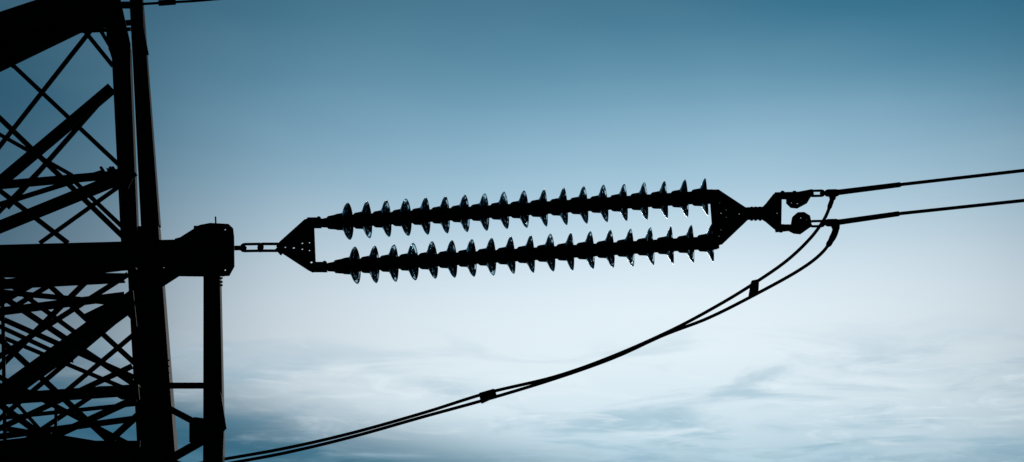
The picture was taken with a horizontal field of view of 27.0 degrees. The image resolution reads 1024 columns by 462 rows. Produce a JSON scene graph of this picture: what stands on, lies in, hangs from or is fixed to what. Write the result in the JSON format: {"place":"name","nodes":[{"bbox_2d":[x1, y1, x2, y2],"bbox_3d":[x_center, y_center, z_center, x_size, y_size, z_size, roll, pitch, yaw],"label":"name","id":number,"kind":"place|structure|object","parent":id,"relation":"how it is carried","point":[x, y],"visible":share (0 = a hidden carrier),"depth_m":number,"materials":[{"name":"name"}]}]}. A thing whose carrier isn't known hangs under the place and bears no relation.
{"place":"outdoors","nodes":[
{"label":"outdoors","id":0,"kind":"place"},
{"bbox_2d":[0,0,1023,461],"label":"sky","id":1,"kind":"structure","parent":0,"point":[903,341],"materials":[{"name":"blue"}]},
{"bbox_2d":[326,224,718,283],"bbox_3d":[0.061,0.183,16.512,3.080,0.355,0.300,-3,-15,9],"label":"insulator string","id":2,"kind":"object","parent":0,"point":[354,265],"visible":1,"depth_m":16.47,"materials":[{"name":"black glass"}]},
{"bbox_2d":[276,216,327,272],"bbox_3d":[-1.616,0.110,16.825,0.518,0.455,0.061,-2,-15,9],"label":"yoke plate","id":3,"kind":"object","parent":2,"relation":"attached to","point":[297,236],"visible":1,"depth_m":16.82,"materials":[{"name":"black metal"}]},
{"bbox_2d":[234,242,279,251],"bbox_3d":[-2.034,0.136,16.903,0.436,0.088,0.119,0,-15,0],"label":"shackle chain","id":4,"kind":"object","parent":3,"relation":"attached to","point":[242,247],"visible":0.88,"depth_m":16.87,"materials":[{"name":"black metal"}]},
{"bbox_2d":[319,178,712,239],"bbox_3d":[0.013,-0.166,16.614,3.109,0.362,0.300,-2,-15,9],"label":"insulator string","id":5,"kind":"object","parent":3,"relation":"attached to","point":[347,221],"visible":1,"depth_m":16.57,"materials":[{"name":"black glass"}]},
{"bbox_2d":[710,189,767,244],"bbox_3d":[1.733,-0.111,16.297,0.446,0.441,0.051,-3,-15,10],"label":"yoke plate","id":6,"kind":"object","parent":5,"relation":"attached to","point":[730,216],"visible":1,"depth_m":16.29,"materials":[{"name":"black metal"}]},
{"bbox_2d":[761,189,813,233],"bbox_3d":[2.098,-0.141,16.238,0.413,0.341,0.127,-3,-15,10],"label":"yoke plate","id":7,"kind":"object","parent":6,"relation":"attached to","point":[800,223],"visible":1,"depth_m":16.20,"materials":[{"name":"black metal"}]},
{"bbox_2d":[811,189,838,227],"bbox_3d":[2.371,-0.174,16.197,0.242,0.302,0.061,0,-15,0],"label":"shackle chain","id":8,"kind":"object","parent":7,"relation":"attached to","point":[826,222],"visible":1,"depth_m":16.20,"materials":[{"name":"black metal"}]},
{"bbox_2d":[829,190,839,229],"bbox_3d":[2.444,-0.157,16.180,0.088,0.309,0.051,-3,-15,10],"label":"dead end clamp","id":9,"kind":"object","parent":8,"relation":"attached to","point":[836,226],"visible":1,"depth_m":16.13,"materials":[{"name":"black metal"}]},
{"bbox_2d":[201,194,835,461],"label":"jumper cable","id":10,"kind":"object","parent":9,"relation":"attached to","point":[813,234],"visible":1,"depth_m":16.20,"materials":[{"name":"metal"}]},
{"bbox_2d":[479,389,496,403],"bbox_3d":[-0.185,1.260,16.271,0.135,0.103,0.100,0,-15,0],"label":"cable spacer","id":11,"kind":"object","parent":10,"relation":"attached to","point":[486,396],"visible":1,"depth_m":16.24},
{"bbox_2d":[748,279,758,296],"bbox_3d":[1.828,0.434,16.131,0.079,0.129,0.100,0,-15,0],"label":"cable spacer","id":12,"kind":"object","parent":10,"relation":"attached to","point":[754,289],"visible":1,"depth_m":16.10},
{"bbox_2d":[230,230,838,461],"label":"jumper cable","id":13,"kind":"object","parent":9,"relation":"attached to","point":[832,238],"visible":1,"depth_m":16.26,"materials":[{"name":"metal"}]},
{"bbox_2d":[834,199,1023,224],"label":"power line","id":14,"kind":"object","parent":9,"relation":"attached to","point":[869,217],"visible":1,"depth_m":16.06,"materials":[{"name":"metal"}]},
{"bbox_2d":[834,169,1023,194],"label":"power line","id":15,"kind":"object","parent":8,"relation":"attached to","point":[868,188],"visible":1,"depth_m":16.12,"materials":[{"name":"metal"}]},
{"bbox_3d":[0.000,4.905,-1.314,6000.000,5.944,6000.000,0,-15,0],"label":"ground","id":16,"kind":"structure","parent":0,"visible":0},
{"bbox_2d":[0,0,234,461],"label":"transmission tower","id":17,"kind":"structure","parent":16,"relation":"on","point":[148,259],"depth_m":16.66,"materials":[{"name":"metal"}]},
{"bbox_2d":[124,0,214,5],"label":"power line","id":18,"kind":"object","parent":17,"relation":"attached to","point":[165,2],"visible":1,"depth_m":16.94,"materials":[{"name":"metal"}]}
]}

